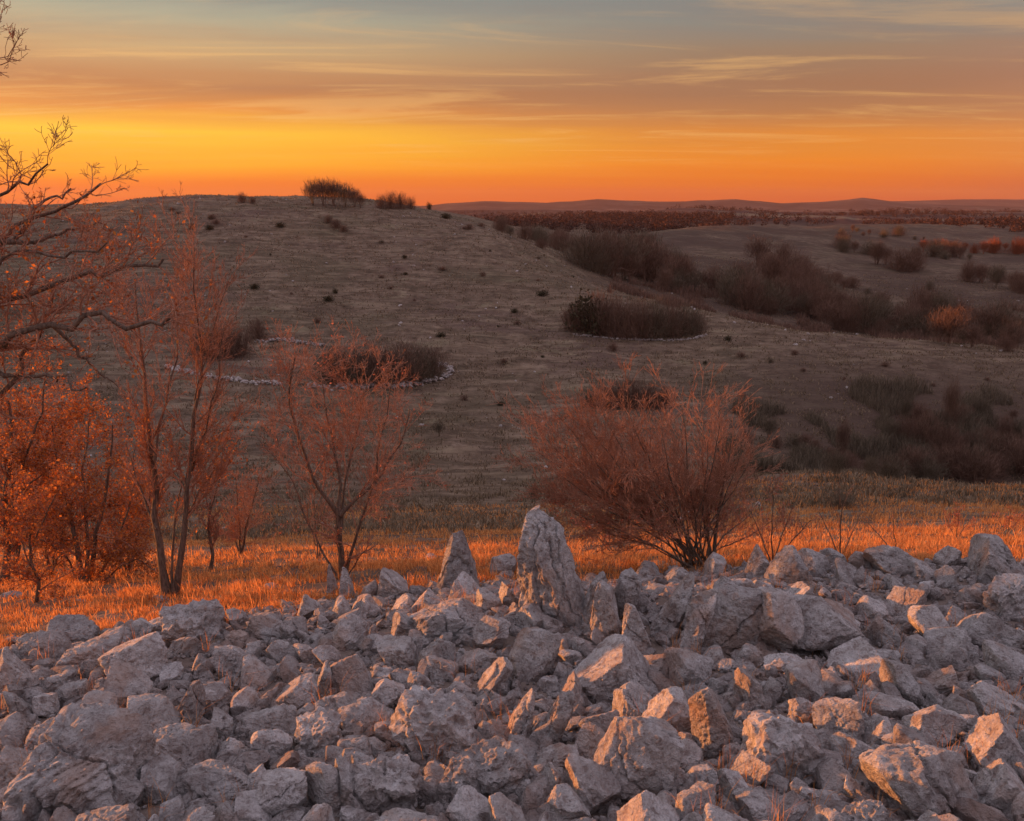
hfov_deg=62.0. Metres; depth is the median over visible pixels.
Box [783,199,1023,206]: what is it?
hills
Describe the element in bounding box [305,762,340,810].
rock
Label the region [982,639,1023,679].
rock
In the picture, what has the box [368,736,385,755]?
rock
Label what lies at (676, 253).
bush
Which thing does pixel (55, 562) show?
oak bush
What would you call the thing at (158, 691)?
rock
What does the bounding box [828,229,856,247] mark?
bush
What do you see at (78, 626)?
boulder
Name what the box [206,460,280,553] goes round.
oak bush
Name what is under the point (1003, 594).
rock
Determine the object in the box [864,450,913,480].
bush
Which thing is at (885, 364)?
bush
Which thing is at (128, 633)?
rock
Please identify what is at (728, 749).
rock
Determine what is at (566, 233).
bush
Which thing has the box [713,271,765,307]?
bush
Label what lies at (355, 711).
rock
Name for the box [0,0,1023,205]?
sky
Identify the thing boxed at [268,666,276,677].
rock
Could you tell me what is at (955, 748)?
rock
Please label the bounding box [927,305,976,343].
leafless tree
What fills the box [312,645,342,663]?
rock
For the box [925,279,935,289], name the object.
bush
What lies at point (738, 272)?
leafless tree
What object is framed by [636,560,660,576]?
rock
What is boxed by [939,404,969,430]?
bush
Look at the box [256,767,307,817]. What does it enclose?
rock
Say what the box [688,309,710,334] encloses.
bush
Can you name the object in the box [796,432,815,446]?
leafless tree
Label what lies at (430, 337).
scattered stones
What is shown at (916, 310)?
bush
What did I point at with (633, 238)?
bush
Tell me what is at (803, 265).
bush
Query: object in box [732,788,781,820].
rock
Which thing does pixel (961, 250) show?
leafless tree
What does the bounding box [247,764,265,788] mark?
rock
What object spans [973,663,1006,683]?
rock
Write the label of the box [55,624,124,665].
rock
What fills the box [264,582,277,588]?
rock
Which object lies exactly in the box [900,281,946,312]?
bush
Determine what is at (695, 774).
rock
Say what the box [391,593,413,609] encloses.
rock
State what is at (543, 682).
rock
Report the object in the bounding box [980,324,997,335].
leafless tree
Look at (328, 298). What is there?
juniper
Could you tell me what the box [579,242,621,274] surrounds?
bush
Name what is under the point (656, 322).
bush
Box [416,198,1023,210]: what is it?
hills
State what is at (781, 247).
leafless tree
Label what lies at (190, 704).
rock
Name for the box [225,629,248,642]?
rock
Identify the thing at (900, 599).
rock
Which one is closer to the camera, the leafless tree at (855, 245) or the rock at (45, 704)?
the rock at (45, 704)
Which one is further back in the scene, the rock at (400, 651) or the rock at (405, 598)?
the rock at (405, 598)
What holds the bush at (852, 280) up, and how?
on the ground at (724, 243)
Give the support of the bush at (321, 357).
on the ground at (724, 243)
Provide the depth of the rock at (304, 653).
7.12 m
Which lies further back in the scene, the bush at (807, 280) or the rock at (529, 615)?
the bush at (807, 280)
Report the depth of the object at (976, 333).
112.90 m
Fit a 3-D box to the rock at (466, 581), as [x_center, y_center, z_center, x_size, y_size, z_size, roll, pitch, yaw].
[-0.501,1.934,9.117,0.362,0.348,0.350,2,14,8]
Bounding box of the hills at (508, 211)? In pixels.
[439,210,1023,214]
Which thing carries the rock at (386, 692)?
on the rubble
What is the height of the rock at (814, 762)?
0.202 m
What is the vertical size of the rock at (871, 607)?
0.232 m
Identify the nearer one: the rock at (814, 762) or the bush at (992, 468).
the rock at (814, 762)
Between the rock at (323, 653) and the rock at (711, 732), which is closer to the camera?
the rock at (711, 732)
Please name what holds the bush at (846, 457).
on the ground at (724, 243)
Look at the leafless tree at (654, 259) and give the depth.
202.16 m
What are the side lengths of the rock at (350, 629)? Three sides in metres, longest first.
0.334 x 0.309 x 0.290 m
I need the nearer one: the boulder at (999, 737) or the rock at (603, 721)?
the boulder at (999, 737)
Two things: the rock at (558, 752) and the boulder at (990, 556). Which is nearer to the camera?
the rock at (558, 752)
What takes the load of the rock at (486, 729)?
on the rubble
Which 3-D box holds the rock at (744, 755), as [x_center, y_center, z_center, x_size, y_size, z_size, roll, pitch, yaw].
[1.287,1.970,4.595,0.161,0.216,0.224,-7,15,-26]
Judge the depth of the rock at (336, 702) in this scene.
5.66 m
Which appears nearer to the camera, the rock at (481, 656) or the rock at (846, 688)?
the rock at (846, 688)
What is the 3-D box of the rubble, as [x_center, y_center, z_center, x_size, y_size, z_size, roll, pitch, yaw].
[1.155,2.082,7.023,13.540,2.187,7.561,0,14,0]
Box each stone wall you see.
[165,364,282,385]
[254,337,324,346]
[307,362,454,388]
[572,333,706,340]
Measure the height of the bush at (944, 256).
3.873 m
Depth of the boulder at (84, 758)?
4.37 m
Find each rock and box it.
[0,590,22,597]
[0,735,21,749]
[0,745,30,785]
[0,786,7,808]
[1,803,19,820]
[2,691,33,716]
[9,644,20,656]
[16,630,73,658]
[19,796,41,820]
[24,717,54,751]
[31,692,59,717]
[39,677,52,684]
[46,674,67,685]
[50,805,77,820]
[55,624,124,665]
[57,678,91,705]
[75,803,138,820]
[80,690,118,707]
[121,628,131,643]
[127,617,156,636]
[127,693,180,728]
[140,755,184,803]
[148,617,160,631]
[148,814,160,820]
[149,594,169,601]
[153,687,162,694]
[153,722,217,768]
[158,796,184,820]
[159,661,183,681]
[167,637,201,657]
[176,782,186,795]
[177,679,205,722]
[179,759,249,799]
[182,805,215,820]
[191,653,203,672]
[198,670,214,682]
[199,723,217,741]
[203,681,232,704]
[211,707,234,738]
[213,645,247,678]
[213,801,233,820]
[216,737,249,755]
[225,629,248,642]
[226,609,247,623]
[230,685,260,715]
[234,789,271,820]
[235,722,252,735]
[240,654,272,690]
[241,703,296,731]
[245,612,281,640]
[245,640,260,658]
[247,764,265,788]
[250,729,292,756]
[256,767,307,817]
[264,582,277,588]
[265,640,288,661]
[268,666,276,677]
[275,673,317,708]
[279,616,307,640]
[282,603,297,614]
[293,643,315,661]
[294,706,341,755]
[294,750,306,767]
[296,702,314,715]
[297,594,322,617]
[301,803,334,820]
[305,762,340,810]
[308,632,323,642]
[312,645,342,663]
[315,691,353,711]
[317,615,328,627]
[317,660,332,694]
[326,564,337,592]
[330,595,351,620]
[330,654,373,693]
[331,745,343,754]
[332,613,368,649]
[334,754,354,806]
[337,696,391,734]
[337,735,372,755]
[339,567,354,597]
[339,805,365,820]
[351,593,381,617]
[351,751,373,764]
[365,813,378,820]
[366,634,382,652]
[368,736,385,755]
[371,678,404,707]
[374,721,392,742]
[374,807,443,820]
[376,634,418,668]
[377,567,408,598]
[377,667,392,678]
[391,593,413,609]
[391,611,411,635]
[406,671,430,689]
[408,598,484,638]
[408,629,433,647]
[411,588,441,612]
[417,638,456,663]
[417,775,438,804]
[427,655,458,681]
[437,754,480,800]
[445,785,487,820]
[446,681,471,692]
[450,571,479,595]
[459,648,497,673]
[472,615,510,648]
[475,699,488,707]
[476,587,501,610]
[476,657,512,693]
[476,720,496,738]
[478,662,510,694]
[488,792,526,820]
[490,553,516,575]
[498,582,518,606]
[504,607,518,620]
[507,733,540,762]
[508,627,560,681]
[508,688,535,737]
[512,778,530,797]
[514,602,544,628]
[536,675,557,690]
[536,742,579,769]
[538,811,550,820]
[541,614,562,629]
[541,762,561,789]
[542,690,575,743]
[547,783,590,818]
[553,662,566,678]
[555,632,566,641]
[557,649,581,663]
[561,671,585,707]
[571,817,596,820]
[572,637,591,651]
[575,721,604,759]
[577,709,619,732]
[581,571,606,624]
[589,581,619,636]
[612,681,651,716]
[614,567,642,618]
[617,790,679,820]
[622,603,650,652]
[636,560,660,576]
[640,680,657,694]
[643,654,664,670]
[650,572,694,632]
[664,567,688,579]
[664,647,713,686]
[674,781,715,820]
[677,768,687,785]
[678,731,692,739]
[679,593,716,650]
[681,738,703,766]
[686,764,718,784]
[688,687,733,758]
[702,645,723,664]
[702,803,748,820]
[703,552,726,575]
[708,677,728,694]
[709,578,754,588]
[713,576,734,587]
[717,768,748,801]
[718,658,738,672]
[722,742,739,758]
[731,750,774,786]
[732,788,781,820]
[733,667,765,709]
[734,643,763,667]
[744,544,769,577]
[753,580,771,588]
[763,652,801,672]
[763,773,788,794]
[764,545,808,583]
[777,790,811,820]
[785,659,824,701]
[787,697,815,727]
[789,581,814,595]
[793,594,864,650]
[798,548,829,576]
[799,786,819,802]
[807,748,843,782]
[812,697,865,741]
[812,808,845,820]
[815,789,841,800]
[818,587,831,597]
[819,548,847,562]
[819,738,826,748]
[826,636,882,679]
[828,666,841,678]
[828,731,873,757]
[835,558,857,585]
[836,680,854,697]
[840,799,891,820]
[843,775,868,799]
[848,551,873,568]
[854,592,861,600]
[855,595,888,618]
[856,575,877,589]
[862,680,880,691]
[862,691,919,719]
[863,545,911,575]
[863,614,902,647]
[863,715,895,745]
[876,649,900,658]
[879,658,922,705]
[881,732,893,744]
[883,574,904,589]
[886,586,926,615]
[901,704,966,747]
[904,634,926,653]
[907,557,933,578]
[907,605,949,635]
[918,809,938,820]
[919,581,933,588]
[922,627,974,656]
[926,692,939,704]
[927,665,959,694]
[932,546,961,565]
[933,565,957,587]
[934,586,945,599]
[945,746,964,752]
[946,605,966,624]
[952,685,967,699]
[955,612,1022,650]
[957,566,970,578]
[957,586,974,601]
[960,714,976,731]
[964,666,976,679]
[965,769,975,781]
[966,680,1023,715]
[968,583,987,605]
[968,652,978,661]
[971,758,1023,809]
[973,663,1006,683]
[981,803,1005,820]
[982,573,1023,617]
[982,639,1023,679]
[1010,791,1023,820]
[1012,702,1023,709]
[1016,628,1023,644]
[1018,728,1023,749]
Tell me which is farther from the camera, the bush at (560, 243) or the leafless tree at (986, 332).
the bush at (560, 243)
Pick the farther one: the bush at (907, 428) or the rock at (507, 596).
the bush at (907, 428)
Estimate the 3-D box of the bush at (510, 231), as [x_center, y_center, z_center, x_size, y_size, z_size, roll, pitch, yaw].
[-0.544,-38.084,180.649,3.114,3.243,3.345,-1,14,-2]
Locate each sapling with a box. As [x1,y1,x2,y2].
[298,457,336,558]
[818,478,861,552]
[859,517,902,546]
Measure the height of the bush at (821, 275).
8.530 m
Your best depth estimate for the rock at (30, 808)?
4.16 m
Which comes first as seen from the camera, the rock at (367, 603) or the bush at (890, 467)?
the rock at (367, 603)
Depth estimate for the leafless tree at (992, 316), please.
154.27 m
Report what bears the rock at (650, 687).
on the rubble
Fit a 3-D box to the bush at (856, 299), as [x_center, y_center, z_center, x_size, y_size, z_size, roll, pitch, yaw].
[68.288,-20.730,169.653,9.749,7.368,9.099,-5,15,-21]
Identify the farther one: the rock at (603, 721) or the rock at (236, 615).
the rock at (236, 615)
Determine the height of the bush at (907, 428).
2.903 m
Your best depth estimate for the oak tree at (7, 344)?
8.81 m
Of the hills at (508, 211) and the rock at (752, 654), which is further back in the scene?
the hills at (508, 211)
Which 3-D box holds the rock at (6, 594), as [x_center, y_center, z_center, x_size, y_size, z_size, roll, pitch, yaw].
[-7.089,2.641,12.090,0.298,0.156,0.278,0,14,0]
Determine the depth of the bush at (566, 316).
115.92 m
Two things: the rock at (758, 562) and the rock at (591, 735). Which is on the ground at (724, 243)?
the rock at (758, 562)
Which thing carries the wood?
on the ground at (724, 243)
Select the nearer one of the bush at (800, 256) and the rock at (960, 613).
the rock at (960, 613)
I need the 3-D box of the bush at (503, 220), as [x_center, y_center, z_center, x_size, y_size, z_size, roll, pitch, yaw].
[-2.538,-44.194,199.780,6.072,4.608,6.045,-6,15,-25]
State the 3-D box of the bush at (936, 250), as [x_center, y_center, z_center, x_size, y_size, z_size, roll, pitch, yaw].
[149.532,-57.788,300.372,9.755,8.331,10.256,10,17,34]
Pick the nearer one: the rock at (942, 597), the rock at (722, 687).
the rock at (722, 687)
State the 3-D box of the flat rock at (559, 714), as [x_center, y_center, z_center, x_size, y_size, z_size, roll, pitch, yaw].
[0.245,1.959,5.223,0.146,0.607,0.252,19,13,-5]
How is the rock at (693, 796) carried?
on the rubble
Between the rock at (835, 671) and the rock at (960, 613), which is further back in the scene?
the rock at (960, 613)
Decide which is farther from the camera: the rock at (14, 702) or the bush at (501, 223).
the bush at (501, 223)
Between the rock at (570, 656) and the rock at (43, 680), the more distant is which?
the rock at (570, 656)
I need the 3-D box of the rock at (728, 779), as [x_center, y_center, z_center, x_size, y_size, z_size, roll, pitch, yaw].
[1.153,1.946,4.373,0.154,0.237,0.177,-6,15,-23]
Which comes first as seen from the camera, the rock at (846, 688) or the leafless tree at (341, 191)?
the rock at (846, 688)
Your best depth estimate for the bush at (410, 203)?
198.43 m
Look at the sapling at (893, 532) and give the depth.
11.56 m
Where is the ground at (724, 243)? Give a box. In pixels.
[0,195,1023,820]
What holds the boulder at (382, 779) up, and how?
on the rubble
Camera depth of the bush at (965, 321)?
158.42 m
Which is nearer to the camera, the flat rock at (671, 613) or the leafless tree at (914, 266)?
the flat rock at (671, 613)
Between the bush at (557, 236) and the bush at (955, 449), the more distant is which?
the bush at (557, 236)
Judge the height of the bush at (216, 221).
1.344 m
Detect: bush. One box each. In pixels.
[0,380,80,564]
[0,397,105,576]
[78,413,203,572]
[180,320,218,357]
[204,319,246,361]
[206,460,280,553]
[210,219,221,223]
[227,322,257,358]
[235,190,248,202]
[242,315,271,340]
[247,195,256,202]
[309,340,340,382]
[322,336,363,386]
[323,215,334,222]
[328,219,343,228]
[335,343,376,384]
[338,224,348,231]
[345,334,401,387]
[366,340,413,389]
[374,194,388,207]
[379,335,430,384]
[382,188,399,208]
[392,193,409,208]
[400,337,446,384]
[404,194,415,208]
[420,341,453,377]
[462,223,474,229]
[490,213,511,230]
[491,213,508,231]
[514,220,534,239]
[528,223,540,239]
[529,224,550,239]
[532,227,553,245]
[533,237,548,248]
[547,226,568,246]
[547,229,568,250]
[548,226,569,242]
[553,219,626,270]
[557,299,589,332]
[565,288,609,336]
[567,220,639,276]
[570,286,621,336]
[571,509,645,551]
[577,387,596,405]
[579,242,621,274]
[588,382,614,407]
[591,295,629,337]
[598,227,674,276]
[600,378,632,410]
[603,292,654,341]
[607,342,619,351]
[615,372,654,412]
[617,296,665,340]
[632,241,673,280]
[635,292,682,338]
[635,378,665,409]
[649,246,700,285]
[652,381,678,409]
[653,264,690,286]
[653,296,692,338]
[660,269,691,290]
[663,300,705,335]
[670,244,693,267]
[673,266,712,289]
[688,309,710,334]
[699,263,729,291]
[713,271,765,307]
[724,269,769,312]
[735,352,747,357]
[737,425,757,442]
[743,269,772,299]
[743,278,797,313]
[746,470,821,560]
[752,247,810,284]
[753,248,780,271]
[756,293,784,314]
[759,254,789,283]
[769,435,785,447]
[779,273,825,314]
[783,431,807,447]
[789,277,840,318]
[791,251,818,269]
[793,257,813,278]
[795,271,828,294]
[797,264,841,291]
[802,265,824,281]
[803,270,847,294]
[821,304,851,331]
[823,486,862,508]
[826,287,854,303]
[826,448,858,469]
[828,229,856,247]
[829,291,875,313]
[834,234,852,252]
[834,296,868,333]
[838,282,903,332]
[841,451,861,470]
[843,276,862,288]
[855,236,877,254]
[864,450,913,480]
[878,227,889,237]
[878,245,920,271]
[879,361,891,366]
[884,296,944,333]
[886,416,919,442]
[887,302,940,335]
[889,441,937,476]
[890,225,906,236]
[894,398,933,421]
[899,406,955,446]
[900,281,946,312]
[901,450,925,476]
[902,452,952,480]
[905,243,928,270]
[909,295,941,315]
[921,238,948,256]
[921,445,978,480]
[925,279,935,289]
[926,316,964,338]
[933,240,952,255]
[934,432,982,477]
[938,251,951,259]
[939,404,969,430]
[940,441,1008,485]
[941,301,970,323]
[943,239,965,257]
[943,498,980,537]
[947,294,975,317]
[952,312,971,329]
[955,257,981,282]
[962,429,980,449]
[963,297,1023,338]
[969,428,1021,453]
[982,450,1015,480]
[987,268,1007,282]
[988,318,1023,349]
[990,332,1019,351]
[991,410,1017,438]
[992,427,1023,459]
[992,503,1023,534]
[993,429,1023,477]
[1005,267,1023,294]
[1009,415,1023,437]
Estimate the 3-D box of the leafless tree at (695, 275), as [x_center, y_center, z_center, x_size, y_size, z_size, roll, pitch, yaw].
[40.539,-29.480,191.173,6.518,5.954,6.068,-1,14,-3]
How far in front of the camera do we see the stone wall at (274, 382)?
92.01 m
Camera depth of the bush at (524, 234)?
191.08 m
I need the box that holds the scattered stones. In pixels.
[2,197,1019,527]
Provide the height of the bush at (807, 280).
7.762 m
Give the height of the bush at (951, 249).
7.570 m
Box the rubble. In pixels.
[0,557,1023,820]
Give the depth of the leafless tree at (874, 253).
271.23 m
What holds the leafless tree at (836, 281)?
on the ground at (724, 243)
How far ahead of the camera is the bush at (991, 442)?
74.31 m
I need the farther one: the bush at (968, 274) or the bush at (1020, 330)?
the bush at (968, 274)
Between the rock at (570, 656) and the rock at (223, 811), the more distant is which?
the rock at (570, 656)
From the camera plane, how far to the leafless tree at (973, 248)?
319.67 m
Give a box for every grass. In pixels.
[0,470,1023,648]
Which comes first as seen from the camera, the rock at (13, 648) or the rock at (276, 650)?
the rock at (276, 650)
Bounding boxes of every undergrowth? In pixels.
[607,275,1023,345]
[710,372,1015,479]
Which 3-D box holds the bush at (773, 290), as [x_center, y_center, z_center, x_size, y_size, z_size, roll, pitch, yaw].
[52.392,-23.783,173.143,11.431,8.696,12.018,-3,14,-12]
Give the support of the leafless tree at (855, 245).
on the ground at (724, 243)
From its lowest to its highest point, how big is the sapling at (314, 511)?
2.341 m
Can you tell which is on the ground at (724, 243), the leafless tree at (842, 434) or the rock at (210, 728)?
the leafless tree at (842, 434)
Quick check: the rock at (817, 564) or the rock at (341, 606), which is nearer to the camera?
the rock at (341, 606)
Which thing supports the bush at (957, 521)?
on the ground at (724, 243)
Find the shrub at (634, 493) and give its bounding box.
[490,353,789,567]
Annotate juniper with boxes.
[204,224,213,229]
[247,283,259,288]
[275,222,285,226]
[322,295,334,300]
[435,331,445,337]
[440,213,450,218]
[535,288,549,296]
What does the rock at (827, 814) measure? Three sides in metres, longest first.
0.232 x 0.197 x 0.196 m
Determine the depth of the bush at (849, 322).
160.82 m
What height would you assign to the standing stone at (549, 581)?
1.350 m
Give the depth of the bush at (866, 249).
298.58 m
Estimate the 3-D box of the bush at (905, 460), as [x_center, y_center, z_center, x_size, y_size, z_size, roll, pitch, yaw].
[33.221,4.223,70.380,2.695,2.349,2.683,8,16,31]
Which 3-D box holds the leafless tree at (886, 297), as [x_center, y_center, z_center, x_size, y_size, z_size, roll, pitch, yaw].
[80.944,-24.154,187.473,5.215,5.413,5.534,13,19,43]
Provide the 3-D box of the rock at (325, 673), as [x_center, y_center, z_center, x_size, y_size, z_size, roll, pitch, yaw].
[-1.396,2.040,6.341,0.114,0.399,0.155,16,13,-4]
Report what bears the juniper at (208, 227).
on the ground at (724, 243)
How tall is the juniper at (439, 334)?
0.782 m
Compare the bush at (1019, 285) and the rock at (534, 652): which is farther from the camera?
the bush at (1019, 285)
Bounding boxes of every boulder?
[0,647,40,692]
[2,702,160,814]
[46,614,98,642]
[98,631,167,680]
[103,658,153,706]
[158,598,224,646]
[354,752,419,815]
[389,685,477,759]
[460,735,532,798]
[565,753,621,813]
[568,634,649,703]
[593,716,684,801]
[642,686,691,733]
[685,583,762,652]
[734,711,824,783]
[757,586,804,651]
[859,740,978,819]
[962,713,1023,767]
[967,533,1022,583]
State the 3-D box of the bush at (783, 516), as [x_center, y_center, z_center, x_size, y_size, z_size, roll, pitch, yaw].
[3.406,1.341,10.733,0.844,1.381,0.737,0,14,0]
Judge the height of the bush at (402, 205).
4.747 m
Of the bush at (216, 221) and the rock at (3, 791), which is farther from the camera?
the bush at (216, 221)
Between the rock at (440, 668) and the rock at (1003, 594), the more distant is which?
the rock at (1003, 594)
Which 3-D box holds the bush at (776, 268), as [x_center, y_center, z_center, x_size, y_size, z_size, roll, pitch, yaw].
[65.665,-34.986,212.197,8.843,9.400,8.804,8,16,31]
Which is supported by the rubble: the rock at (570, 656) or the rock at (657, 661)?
the rock at (570, 656)
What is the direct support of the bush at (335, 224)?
on the ground at (724, 243)
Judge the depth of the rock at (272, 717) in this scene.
5.49 m
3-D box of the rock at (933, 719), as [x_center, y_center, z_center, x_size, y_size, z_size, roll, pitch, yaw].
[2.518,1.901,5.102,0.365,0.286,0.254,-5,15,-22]
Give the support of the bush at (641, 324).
on the ground at (724, 243)
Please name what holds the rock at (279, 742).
on the rubble
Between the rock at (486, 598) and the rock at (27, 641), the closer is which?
the rock at (27, 641)
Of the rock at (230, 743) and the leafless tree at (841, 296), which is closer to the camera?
the rock at (230, 743)
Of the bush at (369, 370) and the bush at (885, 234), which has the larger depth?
the bush at (885, 234)
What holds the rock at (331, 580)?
on the ground at (724, 243)
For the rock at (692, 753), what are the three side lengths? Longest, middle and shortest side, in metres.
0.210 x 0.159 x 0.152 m
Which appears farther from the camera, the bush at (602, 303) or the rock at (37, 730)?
the bush at (602, 303)
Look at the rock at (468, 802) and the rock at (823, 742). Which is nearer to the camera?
the rock at (468, 802)
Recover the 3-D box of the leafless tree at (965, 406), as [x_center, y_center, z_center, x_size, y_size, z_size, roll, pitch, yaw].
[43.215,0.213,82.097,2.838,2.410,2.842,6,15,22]
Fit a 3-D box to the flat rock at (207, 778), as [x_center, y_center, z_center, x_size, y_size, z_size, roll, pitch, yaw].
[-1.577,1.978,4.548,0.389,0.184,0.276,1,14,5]
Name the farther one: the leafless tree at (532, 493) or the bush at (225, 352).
the bush at (225, 352)
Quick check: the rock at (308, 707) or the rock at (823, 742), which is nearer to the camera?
the rock at (823, 742)
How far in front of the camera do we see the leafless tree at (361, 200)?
191.83 m
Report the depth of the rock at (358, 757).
4.80 m
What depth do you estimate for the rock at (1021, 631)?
7.26 m
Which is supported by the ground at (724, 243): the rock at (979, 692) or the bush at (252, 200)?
the bush at (252, 200)
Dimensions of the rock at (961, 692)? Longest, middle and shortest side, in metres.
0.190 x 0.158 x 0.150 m
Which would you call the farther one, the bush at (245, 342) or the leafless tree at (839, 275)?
the leafless tree at (839, 275)
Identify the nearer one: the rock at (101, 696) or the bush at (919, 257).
the rock at (101, 696)
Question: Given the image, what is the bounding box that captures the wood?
[455,204,1023,233]
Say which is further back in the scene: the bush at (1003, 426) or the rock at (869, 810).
the bush at (1003, 426)
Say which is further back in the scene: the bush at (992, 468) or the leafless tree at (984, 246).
the leafless tree at (984, 246)
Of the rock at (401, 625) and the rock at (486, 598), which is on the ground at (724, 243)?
the rock at (486, 598)
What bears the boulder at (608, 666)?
on the ground at (724, 243)
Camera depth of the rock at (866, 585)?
8.67 m
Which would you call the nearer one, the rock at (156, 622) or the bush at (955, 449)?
the rock at (156, 622)
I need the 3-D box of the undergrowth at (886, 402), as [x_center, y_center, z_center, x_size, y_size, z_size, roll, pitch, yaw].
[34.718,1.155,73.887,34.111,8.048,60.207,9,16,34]
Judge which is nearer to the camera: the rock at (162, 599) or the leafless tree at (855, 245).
the rock at (162, 599)
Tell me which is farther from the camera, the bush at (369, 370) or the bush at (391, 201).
the bush at (391, 201)
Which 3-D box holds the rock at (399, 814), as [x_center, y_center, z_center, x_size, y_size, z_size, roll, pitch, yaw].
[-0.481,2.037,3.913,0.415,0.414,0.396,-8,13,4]
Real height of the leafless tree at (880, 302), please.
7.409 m
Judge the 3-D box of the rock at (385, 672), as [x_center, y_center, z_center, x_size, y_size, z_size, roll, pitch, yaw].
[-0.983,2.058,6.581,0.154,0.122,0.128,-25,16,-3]
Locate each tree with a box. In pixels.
[0,0,219,451]
[0,318,93,583]
[0,459,86,606]
[11,379,175,583]
[101,180,261,596]
[188,427,234,571]
[205,316,449,578]
[300,177,324,204]
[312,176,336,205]
[323,179,347,205]
[332,181,351,206]
[346,187,363,206]
[354,194,366,207]
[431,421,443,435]
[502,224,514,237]
[529,483,539,505]
[602,229,656,279]
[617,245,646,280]
[634,229,663,245]
[634,239,662,281]
[637,245,662,277]
[656,242,673,257]
[669,255,698,273]
[682,266,703,285]
[695,269,714,288]
[707,265,747,288]
[718,264,764,292]
[724,258,762,280]
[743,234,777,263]
[753,250,795,281]
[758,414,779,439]
[774,240,797,259]
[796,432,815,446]
[805,288,839,321]
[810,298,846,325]
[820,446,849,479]
[825,273,840,285]
[830,269,846,285]
[831,289,853,309]
[835,413,852,457]
[839,277,848,288]
[850,241,860,252]
[859,292,891,322]
[868,243,884,263]
[869,241,889,263]
[872,290,890,303]
[874,298,897,319]
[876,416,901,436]
[880,247,893,263]
[893,225,901,236]
[908,261,918,271]
[915,290,941,313]
[916,239,929,251]
[917,306,936,326]
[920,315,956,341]
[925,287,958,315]
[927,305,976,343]
[941,375,963,426]
[945,402,974,414]
[955,244,968,258]
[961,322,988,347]
[967,300,1015,335]
[968,243,981,253]
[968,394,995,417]
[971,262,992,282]
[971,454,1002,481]
[976,240,989,253]
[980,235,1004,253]
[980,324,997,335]
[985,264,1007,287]
[986,451,1007,477]
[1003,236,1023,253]
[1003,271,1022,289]
[1005,444,1023,472]
[1007,409,1020,420]
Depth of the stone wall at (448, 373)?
92.68 m
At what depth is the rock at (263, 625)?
7.79 m
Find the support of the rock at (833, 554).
on the rubble
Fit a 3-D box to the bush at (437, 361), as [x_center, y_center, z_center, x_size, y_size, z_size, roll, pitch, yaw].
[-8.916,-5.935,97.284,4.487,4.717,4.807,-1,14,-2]
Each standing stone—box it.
[436,530,479,588]
[516,505,585,626]
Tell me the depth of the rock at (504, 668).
6.17 m
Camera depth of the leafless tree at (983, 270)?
242.21 m
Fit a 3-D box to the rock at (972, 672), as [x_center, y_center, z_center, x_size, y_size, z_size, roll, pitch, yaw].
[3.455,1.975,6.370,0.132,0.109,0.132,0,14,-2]
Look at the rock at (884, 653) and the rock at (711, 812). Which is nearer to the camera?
the rock at (711, 812)
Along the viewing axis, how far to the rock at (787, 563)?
9.03 m
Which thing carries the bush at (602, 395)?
on the ground at (724, 243)
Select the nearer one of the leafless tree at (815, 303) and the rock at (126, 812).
the rock at (126, 812)
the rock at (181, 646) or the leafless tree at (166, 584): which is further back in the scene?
the leafless tree at (166, 584)
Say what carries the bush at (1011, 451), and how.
on the ground at (724, 243)
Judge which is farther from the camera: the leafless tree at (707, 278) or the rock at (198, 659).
the leafless tree at (707, 278)
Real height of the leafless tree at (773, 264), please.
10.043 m
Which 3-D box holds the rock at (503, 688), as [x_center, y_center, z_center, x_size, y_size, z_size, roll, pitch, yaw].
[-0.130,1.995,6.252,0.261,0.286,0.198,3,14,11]
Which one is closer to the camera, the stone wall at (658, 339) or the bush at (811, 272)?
the stone wall at (658, 339)
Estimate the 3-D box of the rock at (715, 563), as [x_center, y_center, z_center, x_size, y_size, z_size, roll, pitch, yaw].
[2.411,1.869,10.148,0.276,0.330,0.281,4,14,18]
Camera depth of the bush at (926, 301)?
174.88 m
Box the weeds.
[1,550,1023,820]
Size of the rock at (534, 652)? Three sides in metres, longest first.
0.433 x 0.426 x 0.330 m
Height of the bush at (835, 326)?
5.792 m
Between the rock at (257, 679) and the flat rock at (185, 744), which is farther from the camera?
the rock at (257, 679)
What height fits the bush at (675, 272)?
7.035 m
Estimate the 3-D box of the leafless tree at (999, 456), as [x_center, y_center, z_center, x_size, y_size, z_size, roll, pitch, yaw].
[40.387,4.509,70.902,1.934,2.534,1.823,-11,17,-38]
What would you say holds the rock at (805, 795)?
on the rubble
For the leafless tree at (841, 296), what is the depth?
178.90 m
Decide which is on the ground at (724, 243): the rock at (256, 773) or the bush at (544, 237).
the bush at (544, 237)
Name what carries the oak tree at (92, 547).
on the ground at (724, 243)

